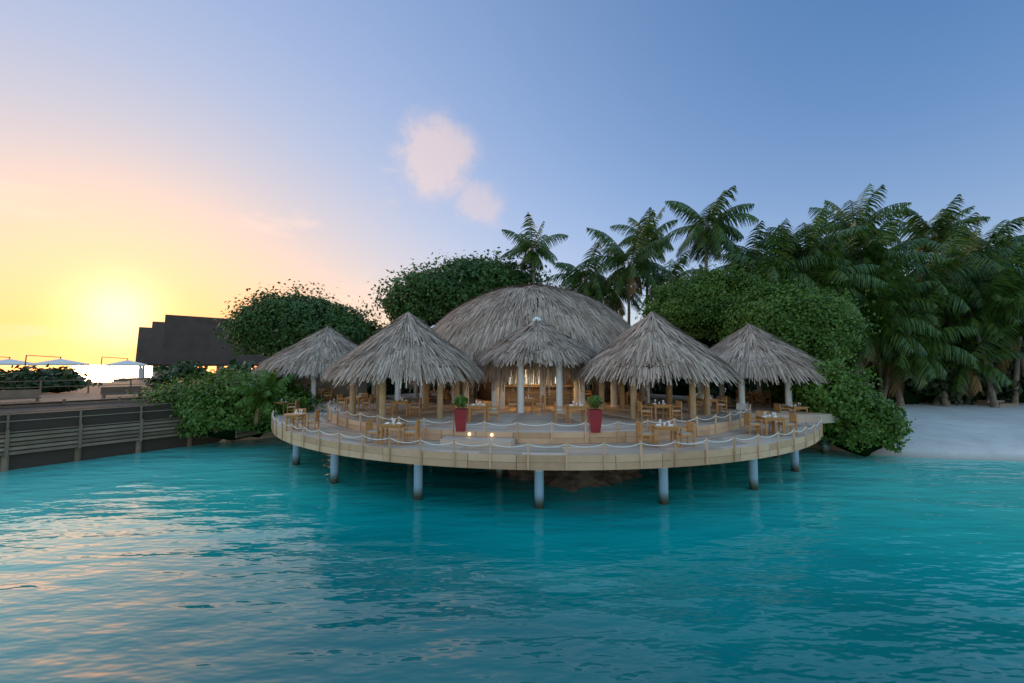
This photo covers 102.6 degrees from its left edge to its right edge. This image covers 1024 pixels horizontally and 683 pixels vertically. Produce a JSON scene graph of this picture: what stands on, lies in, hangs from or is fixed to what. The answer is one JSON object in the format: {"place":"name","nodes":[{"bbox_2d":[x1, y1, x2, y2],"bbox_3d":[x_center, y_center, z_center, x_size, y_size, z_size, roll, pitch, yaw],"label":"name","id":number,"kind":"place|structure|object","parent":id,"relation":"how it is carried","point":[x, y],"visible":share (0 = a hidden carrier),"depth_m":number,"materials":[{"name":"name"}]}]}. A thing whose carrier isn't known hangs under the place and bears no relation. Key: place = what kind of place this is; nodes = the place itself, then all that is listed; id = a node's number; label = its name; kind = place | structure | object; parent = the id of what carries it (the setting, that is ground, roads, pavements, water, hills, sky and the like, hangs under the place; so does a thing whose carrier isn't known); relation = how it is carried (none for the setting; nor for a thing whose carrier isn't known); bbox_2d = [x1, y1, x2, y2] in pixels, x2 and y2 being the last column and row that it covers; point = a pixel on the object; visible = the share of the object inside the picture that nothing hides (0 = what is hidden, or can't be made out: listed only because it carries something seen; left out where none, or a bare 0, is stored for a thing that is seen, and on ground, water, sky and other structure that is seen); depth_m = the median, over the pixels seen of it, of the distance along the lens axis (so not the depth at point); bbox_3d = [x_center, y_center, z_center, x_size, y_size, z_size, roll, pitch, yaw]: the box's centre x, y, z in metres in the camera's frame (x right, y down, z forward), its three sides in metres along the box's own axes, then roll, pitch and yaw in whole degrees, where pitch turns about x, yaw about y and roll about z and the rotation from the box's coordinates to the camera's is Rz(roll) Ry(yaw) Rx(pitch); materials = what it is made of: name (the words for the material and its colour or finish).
{"place":"outdoors","nodes":[
{"label":"outdoors","id":0,"kind":"place"},
{"bbox_2d":[0,357,31,364],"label":"umbrella","id":1,"kind":"object","parent":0,"point":[9,361],"visible":0.83,"depth_m":45.27,"materials":[{"name":"white fabric"}]},
{"bbox_2d":[24,355,88,365],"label":"umbrella","id":2,"kind":"object","parent":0,"point":[60,362],"visible":0.76,"depth_m":42.96,"materials":[{"name":"white fabric"}]},
{"bbox_2d":[1,382,151,394],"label":"sun deck","id":3,"kind":"structure","parent":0,"point":[92,389],"depth_m":50.22,"materials":[{"name":"brown wood"}]},
{"bbox_2d":[98,357,147,386],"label":"umbrella","id":4,"kind":"object","parent":3,"relation":"on","point":[127,362],"visible":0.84,"depth_m":49.05,"materials":[{"name":"white fabric"}]},
{"bbox_2d":[0,360,211,392],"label":"bushes","id":5,"kind":"object","parent":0,"point":[164,373],"visible":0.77,"depth_m":36.60,"materials":[{"name":"green plant"}]},
{"bbox_2d":[306,395,375,404],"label":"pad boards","id":6,"kind":"object","parent":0,"point":[323,402],"visible":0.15,"depth_m":30.12,"materials":[{"name":"brown wood"}]},
{"bbox_2d":[0,365,1023,682],"bbox_3d":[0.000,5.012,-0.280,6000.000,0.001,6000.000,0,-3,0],"label":"lagoon","id":7,"kind":"structure","parent":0,"point":[252,561],"depth_m":9.91,"materials":[{"name":"liquid"}]},
{"bbox_2d":[0,378,231,471],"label":"wooden pier","id":8,"kind":"structure","parent":7,"relation":"in","point":[37,428],"depth_m":22.35,"materials":[{"name":"brown wood"}]},
{"bbox_2d":[290,444,800,508],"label":"pilings","id":9,"kind":"object","parent":7,"relation":"in","point":[539,482],"visible":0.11,"depth_m":15.26,"materials":[{"name":"grey concrete"}]},
{"bbox_2d":[273,391,821,469],"bbox_3d":[1.800,4.742,30.483,33.860,0.934,33.860,0,-3,0],"label":"deck","id":10,"kind":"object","parent":9,"relation":"on","point":[557,461],"visible":0.38,"depth_m":15.06,"materials":[{"name":"brown wood"}]},
{"bbox_2d":[453,395,468,431],"bbox_3d":[-1.986,2.759,15.894,0.612,1.406,0.612,0,-3,0],"label":"planter","id":11,"kind":"object","parent":10,"relation":"on","point":[460,415],"visible":1,"depth_m":15.67,"materials":[{"name":"red ceramic"}]},
{"bbox_2d":[280,391,812,452],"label":"deck boards","id":12,"kind":"object","parent":10,"relation":"on","point":[610,415],"visible":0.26,"depth_m":18.52,"materials":[{"name":"brown wood"}]},
{"bbox_2d":[273,398,299,412],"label":"dining set","id":13,"kind":"object","parent":12,"relation":"on","point":[291,407],"visible":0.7,"depth_m":24.70,"materials":[{"name":"brown wood"}]},
{"bbox_2d":[284,408,319,430],"bbox_3d":[-9.731,3.607,19.099,1.450,0.930,1.459,0,-3,-8],"label":"dining set","id":14,"kind":"object","parent":12,"relation":"on","point":[297,415],"visible":0.96,"depth_m":18.84,"materials":[{"name":"brown wood"}]},
{"bbox_2d":[337,393,373,410],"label":"dining set","id":15,"kind":"object","parent":12,"relation":"on","point":[361,398],"visible":0.75,"depth_m":23.15,"materials":[{"name":"brown wood"}]},
{"bbox_2d":[365,418,419,444],"bbox_3d":[-4.556,3.417,15.704,1.980,0.930,0.850,0,-3,2],"label":"dining set","id":16,"kind":"object","parent":12,"relation":"on","point":[369,424],"visible":1,"depth_m":15.49,"materials":[{"name":"brown wood"}]},
{"bbox_2d":[321,312,486,420],"bbox_3d":[-5.476,1.107,21.601,8.401,5.341,8.526,0,-3,0],"label":"thatched gazebo","id":17,"kind":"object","parent":12,"relation":"on","point":[407,344],"depth_m":19.17,"materials":[{"name":"grey plant"}]},
{"bbox_2d":[386,397,421,415],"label":"dining set","id":18,"kind":"object","parent":12,"relation":"on","point":[402,401],"visible":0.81,"depth_m":20.44,"materials":[{"name":"brown wood"}]},
{"bbox_2d":[395,325,453,403],"bbox_3d":[-5.717,1.512,29.643,8.354,5.430,8.285,0,-3,0],"label":"thatched hut","id":19,"kind":"object","parent":12,"relation":"on","point":[397,392],"visible":0.02,"depth_m":27.64,"materials":[{"name":"brown"}]},
{"bbox_2d":[419,388,448,401],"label":"dining set","id":20,"kind":"object","parent":12,"relation":"on","point":[435,391],"visible":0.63,"depth_m":28.30,"materials":[{"name":"brown wood"}]},
{"bbox_2d":[455,400,499,422],"bbox_3d":[-1.541,3.143,18.516,1.988,0.930,0.850,0,-3,0],"label":"dining set","id":21,"kind":"object","parent":12,"relation":"on","point":[476,406],"visible":0.85,"depth_m":18.26,"materials":[{"name":"brown wood"}]},
{"bbox_2d":[508,395,544,412],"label":"dining set","id":22,"kind":"object","parent":12,"relation":"on","point":[533,399],"visible":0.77,"depth_m":22.02,"materials":[{"name":"brown wood"}]},
{"bbox_2d":[405,283,663,409],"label":"pavilion","id":23,"kind":"structure","parent":12,"relation":"on","point":[472,328],"depth_m":25.47,"materials":[{"name":"grey"}]},
{"bbox_2d":[472,317,597,412],"bbox_3d":[1.507,1.221,24.443,8.333,5.430,8.316,0,-3,0],"label":"thatched hut","id":24,"kind":"object","parent":12,"relation":"on","point":[537,340],"visible":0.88,"depth_m":21.84,"materials":[{"name":"grey plant"}]},
{"bbox_2d":[554,401,599,422],"bbox_3d":[2.885,3.135,18.355,1.971,0.930,0.850,0,-3,-3],"label":"dining set","id":25,"kind":"object","parent":12,"relation":"on","point":[575,406],"visible":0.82,"depth_m":18.07,"materials":[{"name":"brown wood"}]},
{"bbox_2d":[617,389,647,404],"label":"dining set","id":26,"kind":"object","parent":12,"relation":"on","point":[638,394],"visible":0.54,"depth_m":26.43,"materials":[{"name":"brown wood"}]},
{"bbox_2d":[616,325,672,403],"bbox_3d":[8.618,1.513,29.652,8.358,5.430,8.279,0,-3,0],"label":"thatched hut","id":27,"kind":"object","parent":12,"relation":"on","point":[647,388],"visible":0.01,"depth_m":26.84,"materials":[{"name":"brown"}]},
{"bbox_2d":[573,312,744,420],"bbox_3d":[7.427,1.094,21.548,8.660,5.362,8.514,0,-3,0],"label":"thatched gazebo","id":28,"kind":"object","parent":12,"relation":"on","point":[650,345],"depth_m":19.20,"materials":[{"name":"grey plant"}]},
{"bbox_2d":[637,399,681,420],"bbox_3d":[6.824,3.171,19.014,1.968,0.930,0.850,0,-3,-6],"label":"dining set","id":29,"kind":"object","parent":12,"relation":"on","point":[677,406],"visible":0.97,"depth_m":18.84,"materials":[{"name":"brown wood"}]},
{"bbox_2d":[636,419,694,447],"bbox_3d":[5.668,3.390,15.220,1.997,0.930,0.850,0,-3,3],"label":"dining set","id":30,"kind":"object","parent":12,"relation":"on","point":[689,426],"visible":0.99,"depth_m":15.01,"materials":[{"name":"brown wood"}]},
{"bbox_2d":[687,395,726,412],"bbox_3d":[10.445,3.337,21.977,1.978,0.930,0.850,0,-3,-3],"label":"dining set","id":31,"kind":"object","parent":12,"relation":"on","point":[723,400],"visible":0.81,"depth_m":21.79,"materials":[{"name":"brown wood"}]},
{"bbox_2d":[744,411,797,435],"bbox_3d":[11.187,3.547,18.032,1.993,0.930,1.453,0,-3,4],"label":"dining set","id":32,"kind":"object","parent":12,"relation":"on","point":[768,418],"visible":0.99,"depth_m":17.68,"materials":[{"name":"brown wood"}]},
{"bbox_2d":[774,402,808,412],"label":"dining set","id":33,"kind":"object","parent":12,"relation":"on","point":[777,407],"visible":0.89,"depth_m":22.09,"materials":[{"name":"brown wood"}]},
{"bbox_2d":[271,397,822,469],"bbox_3d":[1.800,4.051,22.028,33.975,1.330,17.015,0,-3,0],"label":"rope railing","id":34,"kind":"object","parent":10,"relation":"on","point":[706,440],"visible":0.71,"depth_m":15.71,"materials":[{"name":"white"}]},
{"bbox_2d":[586,395,602,432],"bbox_3d":[3.159,2.725,15.652,0.637,1.447,0.663,0,-3,0],"label":"planter","id":35,"kind":"object","parent":10,"relation":"on","point":[594,417],"visible":1,"depth_m":15.44,"materials":[{"name":"red ceramic"}]},
{"bbox_2d":[485,469,642,491],"bbox_3d":[2.502,6.653,19.869,7.619,4.301,7.504,0,-3,0],"label":"reef rock","id":36,"kind":"object","parent":7,"relation":"in","point":[572,480],"visible":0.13,"depth_m":17.14,"materials":[{"name":"brown stone"}]},
{"bbox_2d":[0,0,1023,364],"label":"sky","id":37,"kind":"structure","parent":0,"point":[158,158],"materials":[{"name":"blue"}]},
{"bbox_2d":[219,388,1023,460],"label":"sand beach","id":38,"kind":"structure","parent":0,"point":[969,432],"depth_m":25.11,"materials":[{"name":"white sand"}]},
{"bbox_2d":[113,314,268,381],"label":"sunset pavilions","id":39,"kind":"object","parent":38,"relation":"on","point":[171,340],"visible":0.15,"depth_m":70.77,"materials":[{"name":"black wood"}]},
{"bbox_2d":[123,363,324,439],"bbox_3d":[-18.133,3.891,26.675,13.306,5.013,8.009,0,-3,0],"label":"bush","id":40,"kind":"object","parent":38,"relation":"on","point":[185,394],"visible":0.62,"depth_m":24.58,"materials":[{"name":"green plant"}]},
{"bbox_2d":[179,390,232,431],"bbox_3d":[-17.659,4.039,24.380,2.883,2.762,2.654,0,-3,0],"label":"palm shrub","id":41,"kind":"object","parent":40,"relation":"on","point":[210,424],"visible":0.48,"depth_m":23.56,"materials":[{"name":"green plant"}]},
{"bbox_2d":[235,428,264,437],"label":"retaining boards","id":42,"kind":"object","parent":40,"relation":"on","point":[243,434],"visible":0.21,"depth_m":24.84,"materials":[{"name":"brown wood"}]},
{"bbox_2d":[226,368,295,424],"bbox_3d":[-15.139,3.304,24.676,3.104,3.462,3.469,-1,-3,16],"label":"palm shrub","id":43,"kind":"object","parent":40,"relation":"on","point":[268,378],"visible":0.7,"depth_m":24.27,"materials":[{"name":"green plant"}]},
{"bbox_2d":[210,279,387,357],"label":"tree","id":44,"kind":"object","parent":38,"relation":"on","point":[267,324],"visible":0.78,"depth_m":40.98,"materials":[{"name":"green plant"}]},
{"bbox_2d":[301,404,332,410],"bbox_3d":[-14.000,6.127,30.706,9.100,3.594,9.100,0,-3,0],"label":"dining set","id":45,"kind":"object","parent":38,"relation":"on","point":[320,408],"visible":0.04,"depth_m":26.52,"materials":[{"name":"brown wood"}]},
{"bbox_2d":[252,326,388,402],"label":"pavilion","id":46,"kind":"structure","parent":45,"relation":"on","point":[312,358],"depth_m":28.42,"materials":[{"name":"grey"}]},
{"bbox_2d":[310,388,334,401],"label":"dining set","id":47,"kind":"object","parent":45,"relation":"on","point":[322,390],"visible":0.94,"depth_m":28.57,"materials":[{"name":"brown wood"}]},
{"bbox_2d":[352,247,567,327],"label":"tree","id":48,"kind":"object","parent":38,"relation":"on","point":[430,297],"visible":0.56,"depth_m":42.05,"materials":[{"name":"green plant"}]},
{"bbox_2d":[217,324,726,395],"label":"hedge","id":49,"kind":"object","parent":38,"relation":"on","point":[681,388],"visible":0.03,"depth_m":40.42,"materials":[{"name":"green plant"}]},
{"bbox_2d":[499,212,567,284],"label":"palm tree","id":50,"kind":"object","parent":38,"relation":"on","point":[531,258],"visible":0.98,"depth_m":41.92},
{"bbox_2d":[544,240,629,303],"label":"palm","id":51,"kind":"object","parent":38,"relation":"on","point":[593,286],"visible":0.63,"depth_m":45.36,"materials":[{"name":"green plant"}]},
{"bbox_2d":[581,271,642,318],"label":"palm","id":52,"kind":"object","parent":38,"relation":"on","point":[616,306],"visible":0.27,"depth_m":49.38,"materials":[{"name":"green plant"}]},
{"bbox_2d":[580,210,672,324],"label":"palm","id":53,"kind":"object","parent":38,"relation":"on","point":[629,275],"visible":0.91,"depth_m":43.54,"materials":[{"name":"green plant"}]},
{"bbox_2d":[610,206,677,314],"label":"palm","id":54,"kind":"object","parent":38,"relation":"on","point":[626,240],"visible":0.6,"depth_m":50.25,"materials":[{"name":"green plant"}]},
{"bbox_2d":[627,251,700,308],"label":"palm","id":55,"kind":"object","parent":38,"relation":"on","point":[658,278],"visible":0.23,"depth_m":46.27,"materials":[{"name":"green plant"}]},
{"bbox_2d":[657,185,758,347],"bbox_3d":[18.826,-4.256,38.426,7.751,20.401,8.056,1,-3,-12],"label":"palm","id":56,"kind":"object","parent":38,"relation":"on","point":[712,236],"visible":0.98,"depth_m":37.89,"materials":[{"name":"green plant"}]},
{"bbox_2d":[708,221,785,278],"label":"palm","id":57,"kind":"object","parent":38,"relation":"on","point":[756,251],"visible":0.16,"depth_m":39.38,"materials":[{"name":"green plant"}]},
{"bbox_2d":[630,252,915,456],"bbox_3d":[18.940,-0.483,31.185,12.772,14.666,19.979,1,-3,-19],"label":"bush","id":58,"kind":"object","parent":38,"relation":"on","point":[715,307],"visible":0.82,"depth_m":26.08,"materials":[{"name":"green plant"}]},
{"bbox_2d":[722,218,850,293],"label":"palm","id":59,"kind":"object","parent":38,"relation":"on","point":[778,269],"visible":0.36,"depth_m":34.93,"materials":[{"name":"green plant"}]},
{"bbox_2d":[749,405,839,457],"bbox_3d":[15.100,5.848,25.714,9.100,3.594,9.100,0,-3,0],"label":"pad base","id":60,"kind":"object","parent":38,"relation":"on","point":[828,418],"visible":0.11,"depth_m":21.42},
{"bbox_2d":[736,389,770,404],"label":"table set","id":61,"kind":"object","parent":60,"relation":"on","point":[752,393],"visible":0.79,"depth_m":26.67,"materials":[{"name":"brown wood"}]},
{"bbox_2d":[676,323,831,410],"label":"pavilion","id":62,"kind":"structure","parent":60,"relation":"on","point":[750,351],"depth_m":23.23,"materials":[{"name":"grey plant"}]},
{"bbox_2d":[683,400,828,413],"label":"pad boards","id":63,"kind":"object","parent":60,"relation":"on","point":[767,406],"visible":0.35,"depth_m":23.99,"materials":[{"name":"brown wood"}]},
{"bbox_2d":[755,206,867,283],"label":"palm","id":64,"kind":"object","parent":38,"relation":"on","point":[811,246],"visible":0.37,"depth_m":36.32,"materials":[{"name":"green plant"}]},
{"bbox_2d":[765,238,888,318],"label":"palm","id":65,"kind":"object","parent":38,"relation":"on","point":[837,278],"visible":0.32,"depth_m":33.66,"materials":[{"name":"green plant"}]},
{"bbox_2d":[793,183,911,248],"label":"palm","id":66,"kind":"object","parent":38,"relation":"on","point":[843,221],"visible":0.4,"depth_m":43.64,"materials":[{"name":"green plant"}]},
{"bbox_2d":[807,263,899,391],"bbox_3d":[30.469,-0.981,37.561,9.160,13.875,9.473,0,-3,0],"label":"palm","id":67,"kind":"object","parent":38,"relation":"on","point":[867,288],"visible":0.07,"depth_m":34.50,"materials":[{"name":"green plant"}]},
{"bbox_2d":[814,220,903,367],"bbox_3d":[31.053,-2.761,38.058,7.934,17.398,8.275,-3,-4,42],"label":"palm","id":68,"kind":"object","parent":38,"relation":"on","point":[869,242],"visible":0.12,"depth_m":36.09,"materials":[{"name":"green plant"}]},
{"bbox_2d":[708,314,1023,405],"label":"understory","id":69,"kind":"object","parent":38,"relation":"on","point":[912,394],"visible":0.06,"depth_m":37.09,"materials":[{"name":"green plant"}]},
{"bbox_2d":[839,273,941,373],"bbox_3d":[31.153,-0.175,36.022,8.472,12.008,9.040,-2,-4,33],"label":"palm","id":70,"kind":"object","parent":38,"relation":"on","point":[869,350],"visible":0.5,"depth_m":34.06,"materials":[{"name":"green plant"}]},
{"bbox_2d":[835,209,947,405],"bbox_3d":[32.698,-2.604,37.359,8.931,17.014,8.312,0,-3,0],"label":"palm","id":71,"kind":"object","parent":38,"relation":"on","point":[884,238],"visible":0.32,"depth_m":35.97,"materials":[{"name":"green plant"}]},
{"bbox_2d":[846,260,940,393],"bbox_3d":[32.730,-0.475,36.184,8.274,12.620,7.182,0,-3,0],"label":"palm","id":72,"kind":"object","parent":38,"relation":"on","point":[911,289],"visible":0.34,"depth_m":34.78,"materials":[{"name":"green plant"}]},
{"bbox_2d":[847,289,978,398],"bbox_3d":[34.258,0.930,36.401,8.762,9.896,9.536,0,-3,0],"label":"palm","id":73,"kind":"object","parent":38,"relation":"on","point":[915,363],"visible":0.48,"depth_m":34.19,"materials":[{"name":"green plant"}]},
{"bbox_2d":[865,237,1003,405],"bbox_3d":[37.169,-1.738,37.669,10.023,15.303,10.450,0,-3,0],"label":"palm","id":74,"kind":"object","parent":38,"relation":"on","point":[950,297],"visible":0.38,"depth_m":35.30,"materials":[{"name":"green plant"}]},
{"bbox_2d":[883,194,990,263],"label":"palm","id":75,"kind":"object","parent":38,"relation":"on","point":[922,228],"visible":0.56,"depth_m":43.96,"materials":[{"name":"green plant"}]},
{"bbox_2d":[889,212,1023,322],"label":"palm","id":76,"kind":"object","parent":38,"relation":"on","point":[956,251],"visible":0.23,"depth_m":36.71,"materials":[{"name":"green plant"}]},
{"bbox_2d":[904,266,1023,407],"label":"palm","id":77,"kind":"object","parent":38,"relation":"on","point":[990,326],"visible":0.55,"depth_m":34.70,"materials":[{"name":"green plant"}]},
{"bbox_2d":[917,226,1023,289],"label":"palm","id":78,"kind":"object","parent":38,"relation":"on","point":[931,244],"visible":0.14,"depth_m":38.16,"materials":[{"name":"green plant"}]},
{"bbox_2d":[924,323,1023,404],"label":"palm","id":79,"kind":"object","parent":38,"relation":"on","point":[983,369],"visible":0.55,"depth_m":34.87,"materials":[{"name":"green plant"}]},
{"bbox_2d":[940,245,1023,400],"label":"palm","id":80,"kind":"object","parent":38,"relation":"on","point":[1007,289],"visible":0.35,"depth_m":35.02,"materials":[{"name":"green plant"}]},
{"bbox_2d":[942,217,1023,275],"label":"palm","id":81,"kind":"object","parent":38,"relation":"on","point":[1005,227],"visible":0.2,"depth_m":40.49,"materials":[{"name":"green plant"}]},
{"bbox_2d":[956,301,1023,405],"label":"palm","id":82,"kind":"object","parent":38,"relation":"on","point":[1018,342],"visible":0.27,"depth_m":36.06,"materials":[{"name":"green plant"}]},
{"bbox_2d":[957,251,1023,387],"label":"palm","id":83,"kind":"object","parent":38,"relation":"on","point":[1022,358],"visible":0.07,"depth_m":36.68,"materials":[{"name":"green plant"}]},
{"bbox_2d":[972,400,1018,406],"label":"beach daybeds","id":84,"kind":"object","parent":38,"relation":"on","point":[1002,403],"visible":0.36,"depth_m":36.34,"materials":[{"name":"brown wood"}]},
{"bbox_2d":[993,232,1023,284],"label":"palm","id":85,"kind":"object","parent":38,"relation":"on","point":[1017,240],"visible":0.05,"depth_m":39.72,"materials":[{"name":"green plant"}]}
]}

